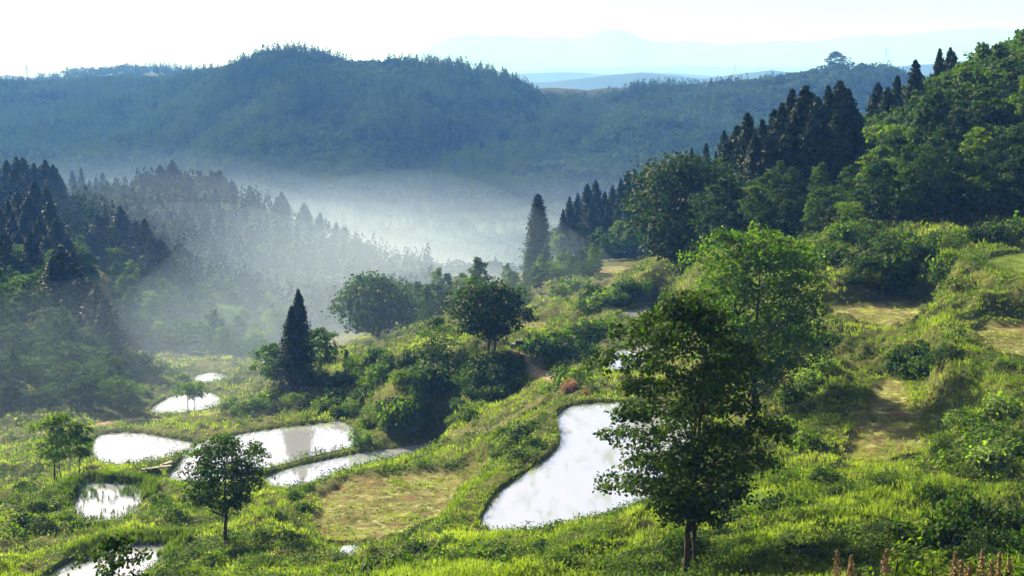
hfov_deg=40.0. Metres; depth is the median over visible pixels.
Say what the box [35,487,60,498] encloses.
shrub
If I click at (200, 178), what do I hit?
cedar tree
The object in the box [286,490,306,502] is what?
shrub
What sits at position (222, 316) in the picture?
broadleaf tree
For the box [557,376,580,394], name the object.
shrub
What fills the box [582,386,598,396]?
shrub
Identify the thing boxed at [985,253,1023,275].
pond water
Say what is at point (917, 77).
cedar tree
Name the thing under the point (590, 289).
shrub
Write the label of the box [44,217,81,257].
cedar tree
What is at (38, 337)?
broadleaf tree
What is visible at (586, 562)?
undergrowth
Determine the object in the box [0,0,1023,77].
sky
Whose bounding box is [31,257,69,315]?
cedar tree
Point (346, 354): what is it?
cedar tree
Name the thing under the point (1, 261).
cedar tree
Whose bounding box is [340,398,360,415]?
shrub
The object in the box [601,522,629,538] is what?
shrub
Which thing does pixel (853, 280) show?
shrub
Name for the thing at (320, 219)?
cedar tree
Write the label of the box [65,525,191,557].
reeds
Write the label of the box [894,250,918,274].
shrub
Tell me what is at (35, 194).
cedar tree
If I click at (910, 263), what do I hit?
shrub
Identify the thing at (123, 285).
broadleaf tree
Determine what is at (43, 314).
broadleaf tree
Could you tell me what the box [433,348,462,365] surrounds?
shrub
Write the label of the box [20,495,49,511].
shrub
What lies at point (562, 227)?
cedar tree
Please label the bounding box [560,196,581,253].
cedar tree
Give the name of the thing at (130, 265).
broadleaf tree
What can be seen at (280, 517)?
shrub
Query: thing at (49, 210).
cedar tree
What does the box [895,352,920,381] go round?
shrub
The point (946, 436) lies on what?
shrub
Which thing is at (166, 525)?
shrub
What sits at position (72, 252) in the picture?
cedar tree
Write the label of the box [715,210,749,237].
broadleaf tree
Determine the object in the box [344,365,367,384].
shrub
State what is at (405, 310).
broadleaf tree
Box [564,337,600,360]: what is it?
shrub
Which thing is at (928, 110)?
broadleaf tree
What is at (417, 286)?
broadleaf tree
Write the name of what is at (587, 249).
broadleaf tree
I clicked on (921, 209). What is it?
broadleaf tree
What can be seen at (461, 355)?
shrub
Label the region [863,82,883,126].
cedar tree
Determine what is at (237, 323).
broadleaf tree
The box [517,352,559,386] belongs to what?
path
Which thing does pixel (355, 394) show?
shrub
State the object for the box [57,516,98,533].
shrub
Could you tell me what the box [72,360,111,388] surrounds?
broadleaf tree
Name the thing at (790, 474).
shrub
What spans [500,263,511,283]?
broadleaf tree
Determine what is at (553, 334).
shrub
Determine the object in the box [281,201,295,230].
cedar tree
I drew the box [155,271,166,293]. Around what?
broadleaf tree
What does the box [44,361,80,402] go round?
broadleaf tree
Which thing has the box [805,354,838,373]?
shrub
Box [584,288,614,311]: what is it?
shrub
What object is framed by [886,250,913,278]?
shrub
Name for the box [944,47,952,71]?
cedar tree
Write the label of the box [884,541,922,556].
shrub
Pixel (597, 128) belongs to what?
forest
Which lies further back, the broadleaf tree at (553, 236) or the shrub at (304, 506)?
the broadleaf tree at (553, 236)
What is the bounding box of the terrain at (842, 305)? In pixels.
[0,67,1023,575]
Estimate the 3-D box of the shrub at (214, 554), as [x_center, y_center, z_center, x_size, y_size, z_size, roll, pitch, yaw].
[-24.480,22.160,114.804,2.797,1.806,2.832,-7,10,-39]
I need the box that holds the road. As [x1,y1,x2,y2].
[48,410,227,430]
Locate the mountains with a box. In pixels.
[402,26,1021,72]
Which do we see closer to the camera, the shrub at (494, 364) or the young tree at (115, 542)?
the young tree at (115, 542)
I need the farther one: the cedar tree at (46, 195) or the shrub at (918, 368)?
the cedar tree at (46, 195)
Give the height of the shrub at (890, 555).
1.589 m
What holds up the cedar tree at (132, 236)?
on the terrain at (842, 305)
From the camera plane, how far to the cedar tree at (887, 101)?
242.35 m
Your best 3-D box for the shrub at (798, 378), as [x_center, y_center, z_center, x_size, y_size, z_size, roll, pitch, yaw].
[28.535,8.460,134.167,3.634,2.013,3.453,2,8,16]
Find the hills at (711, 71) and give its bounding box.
[482,66,853,79]
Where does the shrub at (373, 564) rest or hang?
on the terrain at (842, 305)
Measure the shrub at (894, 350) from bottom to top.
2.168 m
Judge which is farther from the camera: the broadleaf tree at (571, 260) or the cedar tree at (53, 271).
the broadleaf tree at (571, 260)
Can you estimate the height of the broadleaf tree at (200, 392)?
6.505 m
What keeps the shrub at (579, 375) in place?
on the terrain at (842, 305)
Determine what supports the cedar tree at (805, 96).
on the terrain at (842, 305)
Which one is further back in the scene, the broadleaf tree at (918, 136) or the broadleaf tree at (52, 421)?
the broadleaf tree at (918, 136)
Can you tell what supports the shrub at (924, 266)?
on the terrain at (842, 305)
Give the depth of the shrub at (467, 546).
103.68 m
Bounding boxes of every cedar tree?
[0,160,17,197]
[0,209,7,229]
[0,230,22,275]
[0,249,8,283]
[3,201,16,227]
[4,214,26,239]
[5,171,18,191]
[5,192,24,216]
[10,232,24,250]
[11,156,25,185]
[11,231,46,273]
[14,157,30,185]
[14,196,40,228]
[15,180,42,227]
[17,209,34,238]
[20,171,33,190]
[29,163,41,187]
[30,245,102,318]
[31,199,75,240]
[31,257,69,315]
[32,214,49,238]
[33,188,63,224]
[33,227,44,254]
[34,159,51,191]
[38,236,56,260]
[41,177,61,199]
[42,164,67,198]
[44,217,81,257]
[51,230,64,248]
[53,263,78,315]
[56,177,69,208]
[57,236,84,265]
[60,272,88,333]
[66,171,77,194]
[68,281,99,338]
[69,249,88,277]
[74,285,128,346]
[76,232,105,256]
[77,167,86,188]
[84,214,116,257]
[87,180,92,192]
[87,296,127,351]
[92,177,99,192]
[100,172,106,187]
[102,212,110,231]
[105,206,134,262]
[117,220,141,272]
[127,218,156,276]
[137,231,167,285]
[138,239,191,294]
[150,164,167,187]
[163,160,181,191]
[176,169,187,185]
[195,171,202,196]
[196,174,213,195]
[208,171,219,199]
[210,170,224,195]
[219,177,230,204]
[227,181,241,199]
[227,192,237,205]
[245,185,258,209]
[268,306,314,390]
[272,196,282,224]
[278,191,294,225]
[278,289,320,382]
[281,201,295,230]
[292,203,313,232]
[314,212,330,238]
[328,222,344,242]
[340,227,353,253]
[344,349,348,362]
[519,194,552,271]
[553,209,573,258]
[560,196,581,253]
[570,193,583,254]
[576,183,598,251]
[579,199,600,252]
[591,180,602,224]
[595,192,613,247]
[600,201,615,253]
[607,185,616,222]
[612,178,624,251]
[613,170,638,247]
[620,191,638,253]
[631,169,644,251]
[632,177,649,251]
[701,143,713,183]
[709,130,727,166]
[710,125,745,182]
[711,140,741,177]
[727,112,756,194]
[732,133,763,217]
[740,119,767,182]
[746,136,782,200]
[764,102,789,145]
[765,109,776,139]
[767,126,807,187]
[774,88,796,141]
[774,100,814,177]
[785,119,836,197]
[788,85,828,122]
[796,119,847,194]
[802,96,846,200]
[821,85,836,123]
[823,109,856,184]
[832,80,859,110]
[832,88,867,173]
[847,112,867,177]
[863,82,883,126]
[870,87,898,123]
[890,75,903,105]
[896,59,925,106]
[929,48,945,76]
[943,52,959,74]
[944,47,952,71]
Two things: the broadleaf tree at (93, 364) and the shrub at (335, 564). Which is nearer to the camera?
the shrub at (335, 564)
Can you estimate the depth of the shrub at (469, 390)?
194.69 m
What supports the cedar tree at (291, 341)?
on the terrain at (842, 305)
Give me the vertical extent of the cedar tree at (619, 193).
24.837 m
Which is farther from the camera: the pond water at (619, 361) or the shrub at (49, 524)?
the pond water at (619, 361)
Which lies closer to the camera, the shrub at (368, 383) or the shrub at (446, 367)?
the shrub at (446, 367)
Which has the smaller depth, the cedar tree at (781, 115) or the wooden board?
the wooden board
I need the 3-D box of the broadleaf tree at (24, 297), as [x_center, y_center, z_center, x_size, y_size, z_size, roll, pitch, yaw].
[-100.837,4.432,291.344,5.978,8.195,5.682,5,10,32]
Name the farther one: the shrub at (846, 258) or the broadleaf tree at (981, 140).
the broadleaf tree at (981, 140)
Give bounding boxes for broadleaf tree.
[0,314,22,332]
[0,322,34,354]
[0,344,27,381]
[0,354,8,369]
[0,365,10,396]
[0,380,21,412]
[1,301,30,324]
[2,317,23,342]
[2,349,27,393]
[9,290,37,325]
[11,355,59,388]
[16,409,88,481]
[20,386,55,410]
[22,334,59,356]
[26,289,55,320]
[26,306,59,336]
[33,311,59,326]
[36,386,67,411]
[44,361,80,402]
[52,340,86,365]
[56,370,97,408]
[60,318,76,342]
[62,420,95,473]
[67,373,102,411]
[69,326,102,347]
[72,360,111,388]
[77,334,103,362]
[78,345,110,367]
[89,368,101,399]
[93,375,139,414]
[95,357,130,400]
[97,352,118,372]
[99,349,126,369]
[100,368,122,403]
[101,262,129,285]
[110,276,140,307]
[111,273,137,296]
[111,277,130,306]
[111,294,147,317]
[119,286,144,329]
[123,260,140,284]
[127,310,163,345]
[136,258,146,286]
[140,276,162,304]
[141,298,167,336]
[142,290,164,315]
[144,321,168,351]
[149,278,178,306]
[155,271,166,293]
[166,319,203,353]
[169,319,195,338]
[170,380,206,409]
[172,430,279,543]
[180,381,211,409]
[183,319,209,351]
[198,309,224,351]
[201,309,232,328]
[201,309,235,324]
[209,304,244,323]
[211,326,235,352]
[211,327,240,354]
[230,315,249,357]
[232,308,250,337]
[235,309,260,327]
[237,335,269,358]
[243,323,262,337]
[245,328,268,350]
[245,342,291,385]
[259,309,279,336]
[265,307,287,342]
[304,326,345,373]
[320,269,421,339]
[396,281,425,311]
[396,292,417,326]
[407,281,428,324]
[407,314,458,362]
[416,284,434,322]
[419,283,452,315]
[424,266,446,315]
[436,273,455,313]
[438,272,539,351]
[447,279,487,307]
[452,272,469,300]
[458,276,483,301]
[465,275,481,300]
[467,257,495,284]
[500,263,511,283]
[501,271,526,290]
[520,250,534,276]
[521,271,536,288]
[528,266,546,288]
[535,254,548,281]
[539,261,559,280]
[545,227,558,259]
[548,264,565,281]
[549,231,576,252]
[554,252,568,273]
[562,255,578,277]
[572,222,589,249]
[573,249,590,270]
[574,286,803,575]
[576,260,599,278]
[578,247,595,268]
[587,226,609,253]
[587,243,600,272]
[587,255,604,274]
[597,234,622,260]
[602,220,630,257]
[606,225,631,255]
[613,150,741,276]
[620,225,644,257]
[669,221,834,414]
[686,189,734,246]
[688,196,727,240]
[698,178,744,244]
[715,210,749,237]
[733,185,768,215]
[737,186,771,224]
[744,180,767,210]
[749,210,774,232]
[754,172,780,208]
[763,186,797,205]
[766,181,783,220]
[766,199,804,238]
[767,184,801,221]
[768,160,787,191]
[779,166,804,204]
[780,196,808,220]
[787,171,815,200]
[799,193,822,235]
[805,162,831,204]
[806,185,850,220]
[811,184,826,212]
[812,172,833,192]
[819,191,855,222]
[824,51,847,64]
[824,179,853,206]
[829,159,845,191]
[833,201,866,223]
[836,165,862,197]
[843,189,872,220]
[844,157,872,185]
[849,158,905,228]
[852,144,898,221]
[856,130,890,177]
[860,122,936,159]
[861,176,891,223]
[869,134,914,170]
[876,157,906,223]
[886,146,922,220]
[888,104,952,141]
[889,167,923,222]
[894,153,937,193]
[899,144,976,220]
[904,88,952,149]
[904,96,950,162]
[908,165,961,217]
[909,119,934,153]
[918,126,966,191]
[924,139,970,220]
[936,81,985,115]
[936,107,970,192]
[945,99,988,189]
[946,87,1012,141]
[946,123,1004,181]
[947,155,988,205]
[951,126,1006,208]
[956,100,1017,161]
[963,173,1006,220]
[965,87,1005,104]
[977,138,1018,186]
[978,56,1023,118]
[985,97,1023,124]
[986,145,1023,214]
[987,123,1023,196]
[989,128,1023,148]
[992,69,1023,119]
[993,144,1018,214]
[1006,74,1023,142]
[1014,54,1023,113]
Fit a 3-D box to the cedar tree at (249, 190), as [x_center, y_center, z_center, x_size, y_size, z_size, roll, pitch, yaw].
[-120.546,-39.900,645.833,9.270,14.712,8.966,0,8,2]
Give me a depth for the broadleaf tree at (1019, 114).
207.07 m
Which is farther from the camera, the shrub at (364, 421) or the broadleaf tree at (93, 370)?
the broadleaf tree at (93, 370)
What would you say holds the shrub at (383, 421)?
on the terrain at (842, 305)
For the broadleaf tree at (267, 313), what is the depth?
427.06 m
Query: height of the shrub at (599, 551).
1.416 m
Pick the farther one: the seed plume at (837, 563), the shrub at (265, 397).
the shrub at (265, 397)
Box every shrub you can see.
[0,490,29,506]
[0,518,28,540]
[2,507,46,531]
[11,481,32,491]
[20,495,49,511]
[24,511,60,534]
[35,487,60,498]
[39,495,72,511]
[49,507,77,521]
[57,480,82,490]
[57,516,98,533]
[89,517,111,529]
[122,387,145,402]
[124,367,150,383]
[134,350,158,364]
[134,384,152,394]
[143,509,160,518]
[146,490,171,503]
[148,494,174,512]
[151,358,175,373]
[157,499,189,522]
[159,522,182,528]
[161,368,179,377]
[169,558,202,574]
[171,371,190,380]
[175,547,201,562]
[177,501,201,512]
[190,549,226,567]
[216,394,241,411]
[223,542,248,558]
[227,533,255,547]
[228,400,256,417]
[232,395,272,411]
[248,551,276,566]
[249,388,280,404]
[251,525,278,540]
[261,379,298,400]
[266,399,291,412]
[267,509,291,522]
[273,557,303,569]
[277,529,304,540]
[278,392,304,407]
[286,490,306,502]
[292,392,322,409]
[292,499,317,512]
[297,551,323,561]
[298,363,330,386]
[298,480,315,491]
[309,394,336,412]
[313,377,338,392]
[316,387,348,404]
[317,560,353,574]
[326,365,356,391]
[327,551,355,564]
[329,404,350,417]
[340,352,360,369]
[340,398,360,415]
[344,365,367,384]
[346,384,372,403]
[346,427,362,448]
[353,416,374,429]
[356,376,375,391]
[357,552,391,572]
[358,344,388,365]
[360,399,381,416]
[361,427,373,446]
[364,358,397,387]
[368,408,381,423]
[370,395,397,415]
[375,392,419,429]
[376,409,400,431]
[378,346,400,370]
[378,546,422,565]
[384,391,419,411]
[387,367,415,386]
[394,409,419,423]
[395,348,417,369]
[400,539,430,555]
[403,354,435,374]
[403,369,429,389]
[405,398,427,415]
[408,381,431,398]
[410,337,444,363]
[413,353,459,390]
[417,543,456,559]
[429,369,457,386]
[430,355,466,389]
[430,362,450,401]
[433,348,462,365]
[434,532,460,548]
[436,546,473,564]
[443,412,463,424]
[446,364,479,386]
[447,349,474,367]
[450,397,467,409]
[453,536,482,550]
[454,399,478,420]
[459,541,495,560]
[460,349,497,372]
[460,364,498,386]
[460,381,488,397]
[469,399,487,411]
[478,350,509,371]
[478,385,495,400]
[478,536,515,548]
[479,363,517,386]
[482,552,535,563]
[483,543,520,559]
[484,377,516,400]
[488,447,502,459]
[489,421,513,438]
[493,432,523,453]
[494,355,528,374]
[501,351,527,365]
[502,444,531,462]
[505,419,535,440]
[506,287,530,306]
[506,543,530,555]
[508,371,527,384]
[511,328,548,355]
[515,282,534,298]
[519,435,547,449]
[520,418,541,431]
[523,534,550,551]
[529,334,560,356]
[532,326,560,338]
[538,379,561,396]
[539,341,567,361]
[540,322,576,346]
[542,276,572,297]
[543,548,582,570]
[544,334,584,362]
[546,359,574,385]
[556,316,594,343]
[556,363,592,385]
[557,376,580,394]
[557,541,595,555]
[564,273,588,292]
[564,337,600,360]
[567,533,613,550]
[568,296,592,313]
[571,280,606,307]
[574,318,614,342]
[580,546,611,556]
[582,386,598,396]
[583,384,602,395]
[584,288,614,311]
[591,311,624,330]
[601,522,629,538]
[604,287,630,305]
[609,540,632,551]
[611,275,641,297]
[614,545,656,559]
[633,276,656,295]
[653,537,676,551]
[658,524,698,562]
[667,528,705,543]
[672,523,711,559]
[697,529,723,552]
[700,474,735,491]
[701,539,743,562]
[709,523,737,538]
[719,501,757,516]
[720,529,758,548]
[722,511,749,526]
[728,519,765,536]
[741,545,771,560]
[743,488,774,508]
[747,455,788,476]
[756,485,806,513]
[756,514,803,526]
[759,535,804,552]
[766,464,805,491]
[769,379,815,406]
[773,415,801,436]
[773,527,812,541]
[776,536,824,563]
[779,489,815,511]
[786,425,831,454]
[793,368,823,387]
[804,463,847,485]
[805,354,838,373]
[806,516,837,534]
[808,531,852,557]
[809,233,839,252]
[813,241,852,267]
[815,331,849,347]
[818,478,853,500]
[820,216,860,243]
[822,546,882,571]
[827,525,874,542]
[835,269,870,284]
[836,245,876,273]
[843,217,870,244]
[844,496,873,508]
[849,221,887,250]
[850,252,879,273]
[850,517,898,539]
[854,550,917,575]
[857,527,907,557]
[858,262,886,281]
[861,263,890,288]
[863,467,896,488]
[864,253,898,270]
[864,519,930,575]
[866,248,899,278]
[869,226,909,256]
[875,517,924,541]
[878,345,908,375]
[879,342,907,364]
[883,220,923,250]
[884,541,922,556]
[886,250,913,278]
[892,499,925,513]
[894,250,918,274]
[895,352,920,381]
[896,232,945,259]
[897,349,934,380]
[899,505,962,550]
[900,337,929,358]
[901,252,926,272]
[906,244,939,265]
[907,550,949,575]
[908,476,947,503]
[910,251,941,273]
[910,541,957,575]
[915,270,935,287]
[917,340,946,366]
[920,482,981,542]
[923,227,953,251]
[925,247,964,273]
[926,267,946,284]
[927,428,959,448]
[929,342,966,363]
[930,448,979,473]
[931,523,981,551]
[935,223,973,250]
[938,485,998,537]
[940,407,974,427]
[946,427,984,451]
[955,410,992,435]
[956,523,1019,555]
[957,557,1023,575]
[958,440,1014,471]
[958,491,1021,539]
[962,223,989,244]
[967,419,1014,443]
[970,215,1017,242]
[975,390,1023,423]
[982,506,1023,546]
[984,528,1023,556]
[989,435,1023,460]
[992,519,1023,546]
[1002,210,1023,240]
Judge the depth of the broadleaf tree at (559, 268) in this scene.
325.62 m
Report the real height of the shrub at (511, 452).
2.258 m
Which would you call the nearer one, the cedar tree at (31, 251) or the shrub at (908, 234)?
the shrub at (908, 234)
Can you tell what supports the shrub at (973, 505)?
on the terrain at (842, 305)
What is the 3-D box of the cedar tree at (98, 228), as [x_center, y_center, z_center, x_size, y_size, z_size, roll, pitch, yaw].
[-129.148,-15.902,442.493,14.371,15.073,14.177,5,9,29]
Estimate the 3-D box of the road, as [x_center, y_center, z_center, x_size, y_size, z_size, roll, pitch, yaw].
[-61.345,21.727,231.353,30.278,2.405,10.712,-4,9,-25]
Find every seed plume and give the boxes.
[831,549,843,575]
[844,554,856,575]
[878,548,893,575]
[947,551,959,575]
[957,560,965,575]
[961,562,973,575]
[976,548,986,575]
[985,559,995,575]
[995,551,1004,575]
[1004,558,1013,575]
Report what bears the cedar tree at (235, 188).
on the terrain at (842, 305)
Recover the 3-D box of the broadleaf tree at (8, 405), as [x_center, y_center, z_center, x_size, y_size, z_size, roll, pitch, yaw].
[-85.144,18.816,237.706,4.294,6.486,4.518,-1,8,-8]
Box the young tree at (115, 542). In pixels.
[69,530,153,575]
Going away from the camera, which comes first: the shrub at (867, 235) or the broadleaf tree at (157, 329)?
the shrub at (867, 235)
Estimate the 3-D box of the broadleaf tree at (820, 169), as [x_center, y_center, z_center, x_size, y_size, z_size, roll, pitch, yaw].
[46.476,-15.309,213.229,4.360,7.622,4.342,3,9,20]
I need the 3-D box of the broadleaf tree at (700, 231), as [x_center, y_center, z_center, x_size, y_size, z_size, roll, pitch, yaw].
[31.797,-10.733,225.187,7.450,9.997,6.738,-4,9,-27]
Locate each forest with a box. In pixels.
[0,28,1023,329]
[0,40,926,198]
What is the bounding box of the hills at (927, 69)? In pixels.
[893,60,966,76]
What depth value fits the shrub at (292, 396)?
226.53 m
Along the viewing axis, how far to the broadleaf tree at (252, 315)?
426.35 m
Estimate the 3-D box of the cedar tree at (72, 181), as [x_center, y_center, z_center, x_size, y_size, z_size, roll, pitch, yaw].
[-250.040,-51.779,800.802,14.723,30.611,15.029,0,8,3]
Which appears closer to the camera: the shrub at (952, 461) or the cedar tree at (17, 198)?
the shrub at (952, 461)
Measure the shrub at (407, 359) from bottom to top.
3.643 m
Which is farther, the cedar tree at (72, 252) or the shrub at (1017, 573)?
the cedar tree at (72, 252)
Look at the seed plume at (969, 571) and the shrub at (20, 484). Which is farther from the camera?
the shrub at (20, 484)
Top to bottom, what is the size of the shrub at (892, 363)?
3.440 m
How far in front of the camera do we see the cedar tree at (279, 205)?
648.46 m
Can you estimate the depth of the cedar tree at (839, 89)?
237.09 m
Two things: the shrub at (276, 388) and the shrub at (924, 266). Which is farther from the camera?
the shrub at (276, 388)
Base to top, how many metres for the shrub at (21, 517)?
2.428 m
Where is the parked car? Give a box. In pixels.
[510,340,530,347]
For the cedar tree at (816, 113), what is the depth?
229.31 m
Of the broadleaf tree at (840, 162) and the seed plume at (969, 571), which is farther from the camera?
the broadleaf tree at (840, 162)
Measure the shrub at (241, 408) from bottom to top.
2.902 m
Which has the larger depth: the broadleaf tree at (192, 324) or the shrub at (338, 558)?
the broadleaf tree at (192, 324)
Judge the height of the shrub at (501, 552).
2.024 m
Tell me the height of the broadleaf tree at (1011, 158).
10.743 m
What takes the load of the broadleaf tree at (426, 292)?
on the terrain at (842, 305)
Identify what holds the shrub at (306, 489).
on the terrain at (842, 305)
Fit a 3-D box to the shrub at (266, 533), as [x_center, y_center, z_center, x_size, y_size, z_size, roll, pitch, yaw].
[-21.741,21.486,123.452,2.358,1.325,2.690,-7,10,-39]
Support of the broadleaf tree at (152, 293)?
on the terrain at (842, 305)
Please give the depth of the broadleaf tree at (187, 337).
351.95 m
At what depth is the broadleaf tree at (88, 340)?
271.03 m
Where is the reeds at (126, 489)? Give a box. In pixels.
[72,477,145,520]
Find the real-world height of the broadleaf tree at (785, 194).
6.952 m
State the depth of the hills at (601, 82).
5074.83 m
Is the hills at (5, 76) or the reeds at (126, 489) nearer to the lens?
the reeds at (126, 489)
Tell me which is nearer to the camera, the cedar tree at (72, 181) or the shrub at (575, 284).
the shrub at (575, 284)
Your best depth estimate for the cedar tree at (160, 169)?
649.08 m
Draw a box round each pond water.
[51,542,171,575]
[74,482,142,521]
[92,432,193,465]
[152,391,221,412]
[169,422,361,481]
[193,372,228,382]
[265,442,436,487]
[340,545,358,555]
[480,402,689,529]
[604,346,663,368]
[622,308,654,316]
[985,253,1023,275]
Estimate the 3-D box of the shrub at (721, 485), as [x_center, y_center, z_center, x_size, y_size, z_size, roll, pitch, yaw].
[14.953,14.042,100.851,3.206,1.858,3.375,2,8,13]
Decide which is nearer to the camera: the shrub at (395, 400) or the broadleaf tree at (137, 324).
the shrub at (395, 400)
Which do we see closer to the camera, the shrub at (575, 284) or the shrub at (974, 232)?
the shrub at (974, 232)
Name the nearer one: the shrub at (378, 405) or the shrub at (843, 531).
the shrub at (843, 531)
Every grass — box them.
[304,305,1023,544]
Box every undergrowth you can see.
[0,186,1023,575]
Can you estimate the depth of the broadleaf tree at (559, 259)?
339.41 m
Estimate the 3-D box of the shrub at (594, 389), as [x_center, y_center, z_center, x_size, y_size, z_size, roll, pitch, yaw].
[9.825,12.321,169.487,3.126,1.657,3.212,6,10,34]
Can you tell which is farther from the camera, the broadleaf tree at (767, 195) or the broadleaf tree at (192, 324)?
the broadleaf tree at (192, 324)
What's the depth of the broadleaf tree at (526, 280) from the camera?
333.91 m
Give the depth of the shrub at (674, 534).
78.28 m
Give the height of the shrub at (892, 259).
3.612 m
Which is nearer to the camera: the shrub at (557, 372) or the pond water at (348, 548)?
the pond water at (348, 548)
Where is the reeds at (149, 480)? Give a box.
[59,469,158,500]
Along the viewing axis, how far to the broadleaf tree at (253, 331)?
382.40 m
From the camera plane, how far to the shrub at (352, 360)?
243.72 m
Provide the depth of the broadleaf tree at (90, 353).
266.94 m
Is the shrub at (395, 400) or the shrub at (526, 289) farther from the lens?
the shrub at (526, 289)
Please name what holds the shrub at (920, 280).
on the terrain at (842, 305)
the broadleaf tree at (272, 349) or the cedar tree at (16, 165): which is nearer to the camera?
the broadleaf tree at (272, 349)
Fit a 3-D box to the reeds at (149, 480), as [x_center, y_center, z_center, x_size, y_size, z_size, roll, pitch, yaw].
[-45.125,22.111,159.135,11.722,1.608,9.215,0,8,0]
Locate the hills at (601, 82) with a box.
[529,70,792,89]
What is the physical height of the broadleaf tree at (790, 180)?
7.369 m
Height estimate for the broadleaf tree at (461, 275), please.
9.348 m
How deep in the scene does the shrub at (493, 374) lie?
195.26 m
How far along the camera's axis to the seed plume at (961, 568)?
14.33 m
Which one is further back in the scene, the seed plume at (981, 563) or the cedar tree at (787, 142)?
the cedar tree at (787, 142)
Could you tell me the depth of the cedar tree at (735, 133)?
244.14 m
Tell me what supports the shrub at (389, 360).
on the terrain at (842, 305)
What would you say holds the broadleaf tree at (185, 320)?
on the terrain at (842, 305)
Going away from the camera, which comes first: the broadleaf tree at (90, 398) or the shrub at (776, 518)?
the shrub at (776, 518)
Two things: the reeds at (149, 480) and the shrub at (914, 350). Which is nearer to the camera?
the shrub at (914, 350)
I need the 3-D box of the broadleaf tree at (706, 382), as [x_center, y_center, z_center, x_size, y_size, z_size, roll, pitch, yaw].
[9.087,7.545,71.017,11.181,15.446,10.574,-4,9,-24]
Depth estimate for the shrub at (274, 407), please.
226.68 m
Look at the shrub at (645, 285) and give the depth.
253.76 m
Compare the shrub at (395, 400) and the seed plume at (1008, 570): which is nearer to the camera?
the seed plume at (1008, 570)
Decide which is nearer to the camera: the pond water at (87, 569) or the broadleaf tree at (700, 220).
the pond water at (87, 569)
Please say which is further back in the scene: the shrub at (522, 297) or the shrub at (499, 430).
the shrub at (522, 297)
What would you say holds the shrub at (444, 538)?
on the terrain at (842, 305)
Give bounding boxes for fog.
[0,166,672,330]
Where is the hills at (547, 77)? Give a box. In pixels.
[510,72,717,82]
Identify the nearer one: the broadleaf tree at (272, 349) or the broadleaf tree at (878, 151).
the broadleaf tree at (878, 151)
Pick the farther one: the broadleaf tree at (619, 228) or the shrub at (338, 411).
the broadleaf tree at (619, 228)
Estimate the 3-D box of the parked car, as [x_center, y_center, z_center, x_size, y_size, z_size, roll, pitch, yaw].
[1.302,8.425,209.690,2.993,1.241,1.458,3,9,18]
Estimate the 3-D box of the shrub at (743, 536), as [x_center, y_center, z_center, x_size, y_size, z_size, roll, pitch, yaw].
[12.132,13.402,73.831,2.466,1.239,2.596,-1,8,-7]
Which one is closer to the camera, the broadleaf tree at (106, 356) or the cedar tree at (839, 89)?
the cedar tree at (839, 89)
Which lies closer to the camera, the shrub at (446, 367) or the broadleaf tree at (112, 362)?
the shrub at (446, 367)
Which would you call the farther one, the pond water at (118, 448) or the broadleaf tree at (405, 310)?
the broadleaf tree at (405, 310)
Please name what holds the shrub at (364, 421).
on the terrain at (842, 305)
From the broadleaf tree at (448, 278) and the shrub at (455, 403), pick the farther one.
the broadleaf tree at (448, 278)
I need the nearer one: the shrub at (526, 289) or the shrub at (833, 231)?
the shrub at (833, 231)
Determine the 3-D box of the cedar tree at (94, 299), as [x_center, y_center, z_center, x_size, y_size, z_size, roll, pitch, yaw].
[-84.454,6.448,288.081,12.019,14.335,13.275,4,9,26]
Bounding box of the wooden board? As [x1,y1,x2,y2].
[141,465,171,469]
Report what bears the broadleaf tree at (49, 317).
on the terrain at (842, 305)
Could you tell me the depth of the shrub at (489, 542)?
99.91 m
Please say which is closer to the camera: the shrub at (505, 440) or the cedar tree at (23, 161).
the shrub at (505, 440)
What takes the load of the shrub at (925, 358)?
on the terrain at (842, 305)
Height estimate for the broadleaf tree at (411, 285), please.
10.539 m
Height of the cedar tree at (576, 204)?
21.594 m
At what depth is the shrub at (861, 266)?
166.38 m
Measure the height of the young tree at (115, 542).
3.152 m
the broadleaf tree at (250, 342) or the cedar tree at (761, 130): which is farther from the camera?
the broadleaf tree at (250, 342)
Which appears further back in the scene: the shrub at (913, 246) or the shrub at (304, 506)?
the shrub at (913, 246)
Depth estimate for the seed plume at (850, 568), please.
14.96 m
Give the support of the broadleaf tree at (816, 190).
on the terrain at (842, 305)
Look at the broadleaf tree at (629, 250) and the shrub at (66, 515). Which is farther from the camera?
the broadleaf tree at (629, 250)
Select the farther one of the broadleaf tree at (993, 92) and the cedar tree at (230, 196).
the cedar tree at (230, 196)
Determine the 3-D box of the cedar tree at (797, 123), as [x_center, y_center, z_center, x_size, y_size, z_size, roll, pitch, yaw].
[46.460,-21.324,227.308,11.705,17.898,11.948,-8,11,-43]
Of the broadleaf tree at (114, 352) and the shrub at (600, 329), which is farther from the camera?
the broadleaf tree at (114, 352)
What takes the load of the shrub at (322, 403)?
on the terrain at (842, 305)
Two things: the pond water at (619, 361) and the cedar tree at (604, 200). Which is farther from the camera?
the cedar tree at (604, 200)
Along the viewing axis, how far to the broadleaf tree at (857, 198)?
196.76 m
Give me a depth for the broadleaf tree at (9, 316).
280.40 m
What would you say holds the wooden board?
on the terrain at (842, 305)
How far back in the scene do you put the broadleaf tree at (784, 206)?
201.88 m
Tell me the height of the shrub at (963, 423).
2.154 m
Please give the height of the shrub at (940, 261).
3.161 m
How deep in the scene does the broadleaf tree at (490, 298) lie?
203.11 m
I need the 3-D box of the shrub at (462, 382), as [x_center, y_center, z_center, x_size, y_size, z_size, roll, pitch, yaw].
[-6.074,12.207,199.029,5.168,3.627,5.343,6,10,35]
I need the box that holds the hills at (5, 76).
[0,75,66,80]

